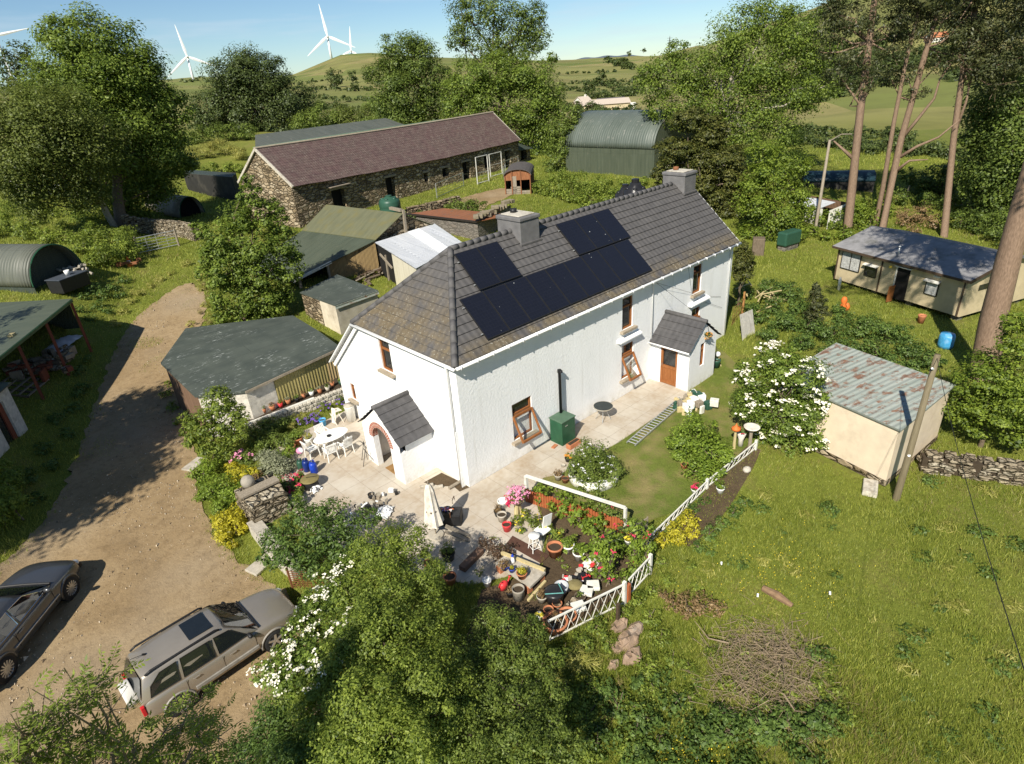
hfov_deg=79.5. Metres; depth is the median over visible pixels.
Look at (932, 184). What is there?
bush
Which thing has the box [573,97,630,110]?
shed
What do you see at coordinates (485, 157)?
window
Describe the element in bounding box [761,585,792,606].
rotten log
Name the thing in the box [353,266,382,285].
timber stack
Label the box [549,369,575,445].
boiler cabinet
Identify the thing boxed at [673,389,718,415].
rubbish heap
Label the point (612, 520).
brick wall
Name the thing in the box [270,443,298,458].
euphorbia
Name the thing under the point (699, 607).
dock stand
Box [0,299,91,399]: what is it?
lean to shed
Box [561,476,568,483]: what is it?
flower pot
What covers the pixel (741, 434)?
stone urn
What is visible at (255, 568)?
paving slab
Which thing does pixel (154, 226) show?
dry stone wall
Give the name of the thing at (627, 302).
window
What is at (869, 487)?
stone step
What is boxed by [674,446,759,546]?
soil
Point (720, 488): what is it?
flower pot
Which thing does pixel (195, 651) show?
silver suv
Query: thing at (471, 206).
currant bush
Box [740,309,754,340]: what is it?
white board door
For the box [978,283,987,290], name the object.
end window
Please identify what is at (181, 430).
verge weeds
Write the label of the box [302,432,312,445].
flower pot
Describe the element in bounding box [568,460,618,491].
round bed
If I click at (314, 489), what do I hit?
plastic bag
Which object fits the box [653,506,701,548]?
euphorbia
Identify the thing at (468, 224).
rusty roofed shed
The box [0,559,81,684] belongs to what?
grey car
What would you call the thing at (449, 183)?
pen fence
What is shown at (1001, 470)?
dry stone wall
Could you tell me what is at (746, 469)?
boulder
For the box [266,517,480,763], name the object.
privet bush
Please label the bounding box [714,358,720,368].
flower pot
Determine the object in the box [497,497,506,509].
bucket
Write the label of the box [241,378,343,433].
stone wall
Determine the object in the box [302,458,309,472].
gas bottle
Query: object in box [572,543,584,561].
flower pot
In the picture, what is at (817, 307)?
fir tree
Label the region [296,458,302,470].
gas bottle
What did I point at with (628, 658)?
boulder
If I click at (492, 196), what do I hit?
track
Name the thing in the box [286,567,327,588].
rusty gate
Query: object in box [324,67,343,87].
field tree
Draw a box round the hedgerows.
[179,61,696,132]
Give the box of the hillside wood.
[603,0,1023,160]
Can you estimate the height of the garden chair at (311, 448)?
0.877 m
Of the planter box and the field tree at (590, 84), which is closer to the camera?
the planter box
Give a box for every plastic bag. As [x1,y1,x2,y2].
[310,485,322,493]
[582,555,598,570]
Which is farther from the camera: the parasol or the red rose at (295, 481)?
the red rose at (295, 481)
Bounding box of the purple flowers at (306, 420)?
[296,417,311,426]
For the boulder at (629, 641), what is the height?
0.449 m
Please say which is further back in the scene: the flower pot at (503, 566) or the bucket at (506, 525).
the bucket at (506, 525)
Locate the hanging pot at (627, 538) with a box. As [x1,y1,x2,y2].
[623,532,633,545]
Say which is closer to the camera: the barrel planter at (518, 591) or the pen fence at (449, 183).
the barrel planter at (518, 591)
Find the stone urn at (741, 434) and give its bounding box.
[737,426,747,446]
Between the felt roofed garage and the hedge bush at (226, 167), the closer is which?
the felt roofed garage
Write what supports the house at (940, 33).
on the ground at (936, 118)
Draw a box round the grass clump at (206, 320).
[197,282,214,324]
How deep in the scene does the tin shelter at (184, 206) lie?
65.49 m
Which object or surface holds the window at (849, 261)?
in the mobile home
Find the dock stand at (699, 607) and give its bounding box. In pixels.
[657,586,727,620]
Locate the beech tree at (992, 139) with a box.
[953,54,1023,226]
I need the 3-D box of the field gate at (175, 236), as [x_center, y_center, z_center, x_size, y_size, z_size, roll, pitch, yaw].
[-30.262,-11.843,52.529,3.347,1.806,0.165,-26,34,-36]
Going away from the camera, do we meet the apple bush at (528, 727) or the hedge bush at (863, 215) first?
the apple bush at (528, 727)
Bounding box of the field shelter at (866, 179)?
[801,170,875,191]
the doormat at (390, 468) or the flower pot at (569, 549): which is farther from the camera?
the doormat at (390, 468)
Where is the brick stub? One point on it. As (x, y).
(758, 245)
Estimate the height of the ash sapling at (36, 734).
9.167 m
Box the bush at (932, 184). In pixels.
[897,153,981,201]
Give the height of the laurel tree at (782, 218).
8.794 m
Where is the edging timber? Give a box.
[527,580,546,601]
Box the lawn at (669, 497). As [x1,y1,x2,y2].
[543,348,748,523]
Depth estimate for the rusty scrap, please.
48.69 m
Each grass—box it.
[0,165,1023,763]
[79,287,195,479]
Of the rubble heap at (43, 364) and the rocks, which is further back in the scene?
the rubble heap at (43, 364)
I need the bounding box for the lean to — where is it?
[518,143,532,161]
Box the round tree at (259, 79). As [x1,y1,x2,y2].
[188,40,318,132]
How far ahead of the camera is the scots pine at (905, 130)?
46.24 m
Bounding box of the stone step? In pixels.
[862,478,877,497]
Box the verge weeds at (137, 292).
[108,270,175,326]
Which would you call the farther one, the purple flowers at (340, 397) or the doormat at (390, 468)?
the purple flowers at (340, 397)
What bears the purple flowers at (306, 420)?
on the ground at (936, 118)
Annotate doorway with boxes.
[329,185,345,205]
[383,174,395,195]
[461,159,470,178]
[504,148,510,166]
[886,265,913,301]
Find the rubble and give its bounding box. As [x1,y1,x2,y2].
[56,263,93,275]
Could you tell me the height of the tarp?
0.383 m
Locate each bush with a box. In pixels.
[0,458,32,529]
[177,384,250,460]
[180,121,257,144]
[186,138,248,159]
[196,161,243,172]
[209,673,475,763]
[239,415,304,455]
[246,552,365,699]
[255,492,384,581]
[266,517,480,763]
[286,98,342,129]
[322,102,374,124]
[357,99,386,121]
[432,600,587,763]
[443,196,487,211]
[663,409,737,483]
[728,339,833,459]
[731,240,755,305]
[791,196,895,240]
[884,186,1009,244]
[893,205,941,232]
[897,153,981,201]
[941,310,1023,449]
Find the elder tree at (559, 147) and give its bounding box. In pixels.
[541,102,582,172]
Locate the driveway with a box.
[0,283,325,763]
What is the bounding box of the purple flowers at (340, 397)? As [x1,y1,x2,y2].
[335,395,344,406]
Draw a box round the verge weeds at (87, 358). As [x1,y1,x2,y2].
[8,354,93,514]
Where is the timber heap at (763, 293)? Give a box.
[735,281,794,311]
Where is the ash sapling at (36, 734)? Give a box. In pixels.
[0,640,277,763]
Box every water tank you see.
[379,195,401,212]
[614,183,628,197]
[622,178,645,195]
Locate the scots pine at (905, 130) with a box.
[875,0,995,227]
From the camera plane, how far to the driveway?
23.02 m
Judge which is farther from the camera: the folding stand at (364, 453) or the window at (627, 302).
the window at (627, 302)
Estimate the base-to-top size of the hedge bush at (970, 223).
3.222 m
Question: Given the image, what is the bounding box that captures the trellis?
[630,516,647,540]
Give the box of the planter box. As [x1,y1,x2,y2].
[440,496,462,525]
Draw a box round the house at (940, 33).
[926,31,946,42]
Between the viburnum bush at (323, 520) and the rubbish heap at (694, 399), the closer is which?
the viburnum bush at (323, 520)
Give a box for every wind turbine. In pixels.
[0,28,27,84]
[168,26,215,78]
[308,5,354,58]
[343,26,356,54]
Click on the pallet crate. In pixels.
(25, 387)
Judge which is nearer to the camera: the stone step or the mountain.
the stone step
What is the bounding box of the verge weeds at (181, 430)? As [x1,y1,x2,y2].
[158,380,188,446]
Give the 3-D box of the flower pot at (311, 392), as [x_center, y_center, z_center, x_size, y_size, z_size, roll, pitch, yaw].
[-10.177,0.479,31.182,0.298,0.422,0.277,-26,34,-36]
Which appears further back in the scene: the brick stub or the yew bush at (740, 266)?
the brick stub
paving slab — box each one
[181,457,202,471]
[245,554,265,576]
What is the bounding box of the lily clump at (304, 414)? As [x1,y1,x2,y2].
[285,411,308,429]
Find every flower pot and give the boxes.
[265,470,272,477]
[268,402,274,410]
[277,400,282,407]
[284,396,290,404]
[285,439,295,452]
[289,431,302,445]
[290,491,303,505]
[293,394,298,401]
[293,468,304,483]
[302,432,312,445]
[307,388,313,395]
[311,415,318,425]
[316,386,321,393]
[318,417,325,426]
[324,384,329,390]
[439,541,455,562]
[443,571,456,585]
[497,557,509,570]
[505,585,512,597]
[508,565,514,572]
[516,566,527,579]
[536,588,546,603]
[542,609,567,636]
[543,605,553,613]
[547,540,562,558]
[552,601,561,609]
[553,469,561,480]
[559,606,576,625]
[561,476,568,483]
[562,535,574,554]
[564,451,571,462]
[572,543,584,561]
[574,591,585,601]
[680,461,688,469]
[691,481,700,493]
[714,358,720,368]
[714,480,725,493]
[917,314,926,323]
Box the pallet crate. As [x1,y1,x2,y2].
[1,376,49,397]
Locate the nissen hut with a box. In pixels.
[0,244,84,293]
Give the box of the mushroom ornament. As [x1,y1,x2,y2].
[731,423,740,448]
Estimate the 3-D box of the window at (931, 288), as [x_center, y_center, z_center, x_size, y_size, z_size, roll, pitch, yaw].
[25.279,-5.681,37.093,0.474,0.945,0.959,-15,29,-20]
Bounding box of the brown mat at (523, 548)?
[508,536,548,563]
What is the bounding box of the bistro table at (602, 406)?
[593,401,612,422]
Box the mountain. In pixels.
[579,55,636,58]
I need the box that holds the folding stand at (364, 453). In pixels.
[362,441,373,466]
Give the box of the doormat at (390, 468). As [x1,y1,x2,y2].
[385,464,394,473]
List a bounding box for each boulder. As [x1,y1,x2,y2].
[608,659,618,670]
[611,617,627,632]
[612,641,622,654]
[617,629,638,651]
[622,646,641,665]
[626,621,642,634]
[743,466,750,472]
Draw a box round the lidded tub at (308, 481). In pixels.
[300,473,318,490]
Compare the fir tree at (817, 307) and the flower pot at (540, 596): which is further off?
the fir tree at (817, 307)
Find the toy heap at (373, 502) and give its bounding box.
[350,488,397,515]
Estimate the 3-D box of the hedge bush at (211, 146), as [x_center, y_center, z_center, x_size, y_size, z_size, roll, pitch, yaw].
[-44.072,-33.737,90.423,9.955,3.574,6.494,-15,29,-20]
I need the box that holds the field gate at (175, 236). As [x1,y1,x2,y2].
[133,229,179,253]
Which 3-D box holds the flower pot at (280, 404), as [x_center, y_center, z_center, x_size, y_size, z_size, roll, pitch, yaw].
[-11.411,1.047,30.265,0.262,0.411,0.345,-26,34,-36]
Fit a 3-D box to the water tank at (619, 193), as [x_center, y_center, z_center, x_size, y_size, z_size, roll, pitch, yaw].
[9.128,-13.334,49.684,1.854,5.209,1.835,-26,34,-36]
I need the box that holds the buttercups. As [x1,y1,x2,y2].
[657,518,875,761]
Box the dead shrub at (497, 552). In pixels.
[477,536,516,561]
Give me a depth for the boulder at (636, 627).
18.06 m
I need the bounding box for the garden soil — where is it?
[466,485,639,642]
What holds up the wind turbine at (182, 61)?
on the ground at (936, 118)
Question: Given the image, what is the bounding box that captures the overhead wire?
[937,359,1023,668]
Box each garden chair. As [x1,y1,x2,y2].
[300,441,320,459]
[313,422,332,446]
[322,443,339,462]
[337,436,354,456]
[534,513,551,543]
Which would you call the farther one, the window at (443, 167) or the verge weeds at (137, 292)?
the window at (443, 167)
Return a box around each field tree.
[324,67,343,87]
[346,70,358,81]
[350,81,359,90]
[361,71,372,83]
[581,79,597,93]
[597,69,606,77]
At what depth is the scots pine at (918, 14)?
47.57 m
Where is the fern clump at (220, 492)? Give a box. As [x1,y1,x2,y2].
[185,455,241,515]
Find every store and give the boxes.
[300,274,378,334]
[791,196,845,228]
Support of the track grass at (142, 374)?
on the ground at (936, 118)
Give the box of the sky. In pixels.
[0,0,825,86]
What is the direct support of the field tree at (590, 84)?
on the ground at (936, 118)
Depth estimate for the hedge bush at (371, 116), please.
121.00 m
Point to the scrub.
(577, 699)
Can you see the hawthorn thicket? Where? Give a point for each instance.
(578, 187)
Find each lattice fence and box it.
[548,580,626,640]
[628,553,652,592]
[644,478,708,543]
[709,439,757,484]
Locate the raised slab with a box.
[496,551,545,593]
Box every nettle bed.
[580,665,852,763]
[685,493,753,553]
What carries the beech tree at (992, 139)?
on the ground at (936, 118)
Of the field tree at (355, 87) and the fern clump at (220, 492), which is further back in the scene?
the field tree at (355, 87)
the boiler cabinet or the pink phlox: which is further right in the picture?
the boiler cabinet
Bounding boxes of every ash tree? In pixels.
[8,0,200,226]
[188,173,308,323]
[440,0,553,112]
[630,0,851,169]
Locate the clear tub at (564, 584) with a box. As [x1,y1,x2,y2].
[554,580,568,594]
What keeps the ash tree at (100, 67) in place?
on the ground at (936, 118)
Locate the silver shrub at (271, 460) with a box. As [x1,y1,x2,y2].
[252,447,296,478]
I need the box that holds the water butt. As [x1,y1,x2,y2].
[343,402,355,422]
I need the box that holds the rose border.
[575,486,653,577]
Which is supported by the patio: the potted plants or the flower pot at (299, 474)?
the flower pot at (299, 474)
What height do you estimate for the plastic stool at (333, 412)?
0.802 m
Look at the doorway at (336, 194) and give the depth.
60.12 m
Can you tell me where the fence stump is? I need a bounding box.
[616,602,619,619]
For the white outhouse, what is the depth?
28.65 m
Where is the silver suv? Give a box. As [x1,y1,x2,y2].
[117,588,299,717]
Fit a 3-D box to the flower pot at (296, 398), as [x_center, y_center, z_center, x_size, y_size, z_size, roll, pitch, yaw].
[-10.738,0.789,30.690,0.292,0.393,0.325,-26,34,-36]
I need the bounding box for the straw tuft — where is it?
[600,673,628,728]
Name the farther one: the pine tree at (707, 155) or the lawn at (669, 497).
the pine tree at (707, 155)
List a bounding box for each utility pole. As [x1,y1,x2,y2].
[813,134,846,231]
[893,353,940,500]
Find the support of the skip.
on the ground at (936, 118)
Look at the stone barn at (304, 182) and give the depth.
64.00 m
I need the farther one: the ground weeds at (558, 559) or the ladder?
the ladder
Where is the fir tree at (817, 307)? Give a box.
[802,282,832,332]
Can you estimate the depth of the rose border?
21.70 m
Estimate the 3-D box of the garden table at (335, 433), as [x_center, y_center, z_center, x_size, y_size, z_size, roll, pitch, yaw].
[-8.039,2.671,27.509,1.611,0.715,0.988,-26,34,-36]
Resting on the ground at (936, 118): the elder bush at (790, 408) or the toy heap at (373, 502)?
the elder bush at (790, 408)
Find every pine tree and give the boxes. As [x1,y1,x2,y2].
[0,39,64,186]
[649,105,760,220]
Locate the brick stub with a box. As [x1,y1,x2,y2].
[751,236,765,255]
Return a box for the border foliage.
[532,482,632,558]
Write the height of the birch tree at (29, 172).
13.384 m
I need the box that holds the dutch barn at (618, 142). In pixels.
[565,109,696,178]
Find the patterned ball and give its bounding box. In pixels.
[534,611,543,623]
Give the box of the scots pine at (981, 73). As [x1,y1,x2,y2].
[938,0,1023,237]
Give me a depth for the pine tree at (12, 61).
66.29 m
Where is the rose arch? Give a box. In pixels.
[599,523,645,573]
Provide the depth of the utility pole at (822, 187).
51.15 m
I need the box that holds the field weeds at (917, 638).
[663,473,1023,763]
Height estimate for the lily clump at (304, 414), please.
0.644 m
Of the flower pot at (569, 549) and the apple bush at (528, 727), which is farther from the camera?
the flower pot at (569, 549)
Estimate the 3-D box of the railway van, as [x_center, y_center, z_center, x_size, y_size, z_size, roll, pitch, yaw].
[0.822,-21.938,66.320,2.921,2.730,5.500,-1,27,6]
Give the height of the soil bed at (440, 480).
0.174 m
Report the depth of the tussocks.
18.25 m
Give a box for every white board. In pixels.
[570,600,586,612]
[580,584,593,596]
[586,580,599,590]
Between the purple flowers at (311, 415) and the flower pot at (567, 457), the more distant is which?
the purple flowers at (311, 415)
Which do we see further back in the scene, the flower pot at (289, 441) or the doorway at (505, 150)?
the doorway at (505, 150)
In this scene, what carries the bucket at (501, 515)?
on the patio
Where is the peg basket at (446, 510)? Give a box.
[441,506,453,516]
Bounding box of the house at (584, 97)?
[574,94,591,100]
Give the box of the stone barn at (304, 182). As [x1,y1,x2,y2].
[237,111,520,227]
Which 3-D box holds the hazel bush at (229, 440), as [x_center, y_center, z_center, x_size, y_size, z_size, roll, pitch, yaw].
[-12.634,2.101,26.723,2.894,4.333,2.119,-7,27,-6]
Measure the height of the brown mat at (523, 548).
0.020 m
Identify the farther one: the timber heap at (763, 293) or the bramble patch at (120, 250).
the bramble patch at (120, 250)
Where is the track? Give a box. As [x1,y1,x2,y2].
[456,188,512,210]
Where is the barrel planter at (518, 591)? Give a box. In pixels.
[512,583,524,601]
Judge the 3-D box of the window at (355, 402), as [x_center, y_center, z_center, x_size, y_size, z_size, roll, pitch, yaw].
[-7.556,0.500,29.371,0.410,0.975,0.720,-26,34,-36]
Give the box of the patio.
[269,379,688,584]
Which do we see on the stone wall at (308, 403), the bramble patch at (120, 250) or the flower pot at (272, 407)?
the flower pot at (272, 407)
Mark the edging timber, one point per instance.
(540, 586)
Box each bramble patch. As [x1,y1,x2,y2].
[0,198,74,244]
[63,220,151,268]
[733,277,948,373]
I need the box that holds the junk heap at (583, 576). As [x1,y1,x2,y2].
[559,561,595,591]
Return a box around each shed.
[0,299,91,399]
[184,170,240,200]
[253,118,440,147]
[253,204,432,288]
[375,224,460,284]
[406,199,514,238]
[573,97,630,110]
[776,343,955,486]
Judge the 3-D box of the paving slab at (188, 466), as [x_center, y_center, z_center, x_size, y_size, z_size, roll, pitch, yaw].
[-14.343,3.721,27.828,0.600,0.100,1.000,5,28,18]
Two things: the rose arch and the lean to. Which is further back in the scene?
the lean to
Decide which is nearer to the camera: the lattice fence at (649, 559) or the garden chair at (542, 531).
the lattice fence at (649, 559)
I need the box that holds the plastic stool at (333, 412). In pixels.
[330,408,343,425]
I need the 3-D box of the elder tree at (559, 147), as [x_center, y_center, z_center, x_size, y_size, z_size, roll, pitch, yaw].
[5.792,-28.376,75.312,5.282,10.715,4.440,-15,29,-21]
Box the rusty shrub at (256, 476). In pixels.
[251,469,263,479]
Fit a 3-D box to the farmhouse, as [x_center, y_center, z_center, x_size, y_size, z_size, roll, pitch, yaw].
[1.978,-3.998,30.218,21.470,9.800,12.050,-26,34,-36]
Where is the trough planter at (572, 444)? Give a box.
[566,438,580,449]
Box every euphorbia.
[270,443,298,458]
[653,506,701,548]
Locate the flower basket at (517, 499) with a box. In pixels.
[504,484,530,514]
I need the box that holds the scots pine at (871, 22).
[809,0,923,231]
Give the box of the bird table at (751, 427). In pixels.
[744,422,759,450]
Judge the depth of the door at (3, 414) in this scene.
28.57 m
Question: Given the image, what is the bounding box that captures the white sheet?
[376,505,393,519]
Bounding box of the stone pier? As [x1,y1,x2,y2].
[234,475,291,524]
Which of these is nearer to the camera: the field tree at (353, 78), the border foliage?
the border foliage
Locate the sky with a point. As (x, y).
(291, 29)
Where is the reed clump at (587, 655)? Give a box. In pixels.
[548,640,607,684]
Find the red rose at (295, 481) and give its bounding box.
[279,473,304,495]
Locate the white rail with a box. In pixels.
[524,474,626,527]
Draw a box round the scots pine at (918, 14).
[873,0,938,225]
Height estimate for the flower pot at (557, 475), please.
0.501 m
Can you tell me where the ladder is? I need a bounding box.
[626,397,679,445]
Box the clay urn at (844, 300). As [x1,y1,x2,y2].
[839,297,849,310]
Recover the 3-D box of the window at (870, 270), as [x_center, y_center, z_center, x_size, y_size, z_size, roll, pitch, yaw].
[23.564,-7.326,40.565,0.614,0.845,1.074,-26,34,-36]
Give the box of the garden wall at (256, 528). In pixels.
[247,520,303,580]
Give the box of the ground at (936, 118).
[0,0,1023,763]
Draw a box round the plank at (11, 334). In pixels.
[6,332,15,336]
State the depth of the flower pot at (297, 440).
27.89 m
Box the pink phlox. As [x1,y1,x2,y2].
[229,448,256,466]
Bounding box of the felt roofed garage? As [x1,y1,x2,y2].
[161,315,339,436]
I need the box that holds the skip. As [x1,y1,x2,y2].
[44,270,90,293]
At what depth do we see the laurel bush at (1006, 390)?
23.68 m
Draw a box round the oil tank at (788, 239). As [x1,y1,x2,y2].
[777,228,801,251]
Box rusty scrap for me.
[109,258,141,266]
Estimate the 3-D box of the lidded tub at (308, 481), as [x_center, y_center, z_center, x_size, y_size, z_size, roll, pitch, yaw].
[-8.193,4.090,25.037,0.760,0.511,0.760,-26,34,-36]
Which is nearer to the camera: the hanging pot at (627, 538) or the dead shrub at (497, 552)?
the hanging pot at (627, 538)
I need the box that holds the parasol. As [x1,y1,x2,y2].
[424,481,443,540]
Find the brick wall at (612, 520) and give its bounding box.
[524,488,623,531]
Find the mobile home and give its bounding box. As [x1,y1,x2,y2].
[832,226,1023,320]
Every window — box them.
[348,384,358,404]
[377,339,395,378]
[441,165,449,175]
[484,153,490,167]
[512,396,542,446]
[619,342,641,383]
[620,295,637,334]
[690,264,704,298]
[692,306,700,317]
[840,251,861,272]
[862,262,878,277]
[923,278,940,296]
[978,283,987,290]
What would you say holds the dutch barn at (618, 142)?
on the ground at (936, 118)
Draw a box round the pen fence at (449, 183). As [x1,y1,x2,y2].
[435,173,463,198]
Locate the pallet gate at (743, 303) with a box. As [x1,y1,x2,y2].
[732,291,745,323]
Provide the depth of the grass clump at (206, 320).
42.21 m
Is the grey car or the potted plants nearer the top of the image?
the potted plants
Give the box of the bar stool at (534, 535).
[528,531,541,550]
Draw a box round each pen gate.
[475,154,488,183]
[489,151,502,177]
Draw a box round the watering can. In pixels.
[498,575,510,590]
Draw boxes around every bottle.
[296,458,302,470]
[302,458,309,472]
[309,460,317,473]
[511,554,514,563]
[837,277,841,290]
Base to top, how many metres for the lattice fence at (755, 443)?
0.600 m
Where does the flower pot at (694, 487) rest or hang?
on the lawn at (669, 497)
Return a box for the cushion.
[568,579,582,590]
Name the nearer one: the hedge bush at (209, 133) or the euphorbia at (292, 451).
the euphorbia at (292, 451)
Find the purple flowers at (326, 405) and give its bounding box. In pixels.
[317,401,331,410]
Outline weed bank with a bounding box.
[555,556,666,660]
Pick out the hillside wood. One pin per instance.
(871, 147)
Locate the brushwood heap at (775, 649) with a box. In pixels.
[673,596,859,757]
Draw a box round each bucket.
[482,576,491,587]
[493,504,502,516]
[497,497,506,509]
[497,511,506,522]
[502,521,510,532]
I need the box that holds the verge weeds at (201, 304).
[179,259,214,327]
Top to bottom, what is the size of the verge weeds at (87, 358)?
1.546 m
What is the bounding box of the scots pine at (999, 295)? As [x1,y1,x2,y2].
[915,0,1023,384]
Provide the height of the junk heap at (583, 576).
0.344 m
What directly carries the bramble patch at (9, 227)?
on the ground at (936, 118)
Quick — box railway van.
[503,162,533,193]
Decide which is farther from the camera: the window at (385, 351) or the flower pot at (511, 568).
the window at (385, 351)
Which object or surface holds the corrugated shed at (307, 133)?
on the ground at (936, 118)
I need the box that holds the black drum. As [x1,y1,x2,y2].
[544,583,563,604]
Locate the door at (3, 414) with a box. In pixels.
[0,402,17,439]
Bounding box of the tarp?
[46,335,81,352]
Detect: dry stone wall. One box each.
[120,214,199,240]
[405,196,461,217]
[917,449,1023,486]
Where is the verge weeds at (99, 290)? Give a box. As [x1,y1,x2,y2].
[75,274,130,321]
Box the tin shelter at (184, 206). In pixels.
[145,195,205,217]
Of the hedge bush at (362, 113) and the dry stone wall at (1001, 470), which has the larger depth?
the hedge bush at (362, 113)
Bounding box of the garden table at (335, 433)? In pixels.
[313,427,347,455]
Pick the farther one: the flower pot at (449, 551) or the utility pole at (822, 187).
the utility pole at (822, 187)
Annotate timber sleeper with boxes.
[459,547,483,571]
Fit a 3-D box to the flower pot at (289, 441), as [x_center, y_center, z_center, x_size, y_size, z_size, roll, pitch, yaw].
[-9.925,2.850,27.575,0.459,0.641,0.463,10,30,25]
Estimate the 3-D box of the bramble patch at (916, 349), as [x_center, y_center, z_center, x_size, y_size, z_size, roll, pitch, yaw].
[18.353,-3.539,35.996,8.359,1.903,13.236,-26,34,-36]
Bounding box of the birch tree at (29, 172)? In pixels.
[0,70,133,226]
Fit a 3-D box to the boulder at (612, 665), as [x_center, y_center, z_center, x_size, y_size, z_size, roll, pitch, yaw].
[2.836,7.938,17.223,0.271,0.220,0.405,6,29,20]
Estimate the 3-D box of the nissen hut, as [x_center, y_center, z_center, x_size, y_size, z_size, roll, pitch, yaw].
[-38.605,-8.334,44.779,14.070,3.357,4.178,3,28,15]
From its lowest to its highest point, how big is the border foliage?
1.182 m
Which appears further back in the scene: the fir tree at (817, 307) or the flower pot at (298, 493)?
the fir tree at (817, 307)
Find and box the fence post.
[626,582,630,602]
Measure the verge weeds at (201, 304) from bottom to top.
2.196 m
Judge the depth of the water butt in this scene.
29.45 m
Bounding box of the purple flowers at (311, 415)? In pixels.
[306,412,320,420]
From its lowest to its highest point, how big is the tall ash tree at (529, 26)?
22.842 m
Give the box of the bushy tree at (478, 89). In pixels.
[436,45,569,156]
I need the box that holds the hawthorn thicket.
[530,170,648,207]
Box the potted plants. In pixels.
[510,508,577,545]
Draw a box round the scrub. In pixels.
[546,520,867,763]
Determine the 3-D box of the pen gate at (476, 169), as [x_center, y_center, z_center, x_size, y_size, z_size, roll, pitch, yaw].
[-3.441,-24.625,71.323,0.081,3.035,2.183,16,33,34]
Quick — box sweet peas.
[619,546,656,586]
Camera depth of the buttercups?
19.24 m
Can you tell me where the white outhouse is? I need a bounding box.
[0,382,27,456]
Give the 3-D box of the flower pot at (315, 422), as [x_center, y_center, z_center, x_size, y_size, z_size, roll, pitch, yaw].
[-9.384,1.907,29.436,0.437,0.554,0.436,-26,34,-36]
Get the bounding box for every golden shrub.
[209,502,248,548]
[224,460,259,484]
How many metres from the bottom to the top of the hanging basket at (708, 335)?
0.660 m
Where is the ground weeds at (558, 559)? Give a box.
[463,534,606,599]
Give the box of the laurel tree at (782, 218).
[727,138,816,241]
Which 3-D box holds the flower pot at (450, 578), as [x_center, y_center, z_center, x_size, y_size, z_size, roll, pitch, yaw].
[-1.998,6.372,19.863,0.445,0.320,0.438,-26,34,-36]
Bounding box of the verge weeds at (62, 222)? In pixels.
[14,201,113,233]
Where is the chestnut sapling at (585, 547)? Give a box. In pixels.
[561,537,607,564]
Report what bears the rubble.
in the skip
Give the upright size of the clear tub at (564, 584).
0.240 m
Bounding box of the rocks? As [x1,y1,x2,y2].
[557,596,575,609]
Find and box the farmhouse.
[329,166,741,487]
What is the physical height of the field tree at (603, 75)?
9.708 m
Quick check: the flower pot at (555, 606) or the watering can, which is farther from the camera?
the watering can
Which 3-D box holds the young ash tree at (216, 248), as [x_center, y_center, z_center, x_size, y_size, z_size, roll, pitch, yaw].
[-16.790,-8.197,39.370,6.868,9.676,4.139,-8,27,-6]
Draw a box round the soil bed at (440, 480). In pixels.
[420,473,468,490]
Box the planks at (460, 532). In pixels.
[444,524,470,541]
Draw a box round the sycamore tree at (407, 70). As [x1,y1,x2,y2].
[361,29,456,124]
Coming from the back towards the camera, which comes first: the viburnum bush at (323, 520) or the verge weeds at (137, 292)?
the verge weeds at (137, 292)
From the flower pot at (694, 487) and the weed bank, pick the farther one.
the flower pot at (694, 487)
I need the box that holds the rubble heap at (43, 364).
[2,344,77,381]
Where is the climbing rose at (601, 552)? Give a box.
[586,518,656,586]
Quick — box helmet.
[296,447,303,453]
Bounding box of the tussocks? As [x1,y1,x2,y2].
[675,481,1023,763]
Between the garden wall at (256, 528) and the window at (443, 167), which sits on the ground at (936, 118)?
the garden wall at (256, 528)
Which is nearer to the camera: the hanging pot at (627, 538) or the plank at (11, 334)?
the hanging pot at (627, 538)
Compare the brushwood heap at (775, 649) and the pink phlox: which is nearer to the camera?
the brushwood heap at (775, 649)
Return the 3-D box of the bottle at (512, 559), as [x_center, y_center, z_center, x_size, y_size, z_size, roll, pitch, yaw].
[0.021,5.720,19.980,0.140,0.400,0.133,-26,34,-36]
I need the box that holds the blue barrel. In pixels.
[937,331,955,349]
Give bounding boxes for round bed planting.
[562,436,624,493]
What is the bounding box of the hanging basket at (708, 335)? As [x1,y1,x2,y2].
[704,326,712,339]

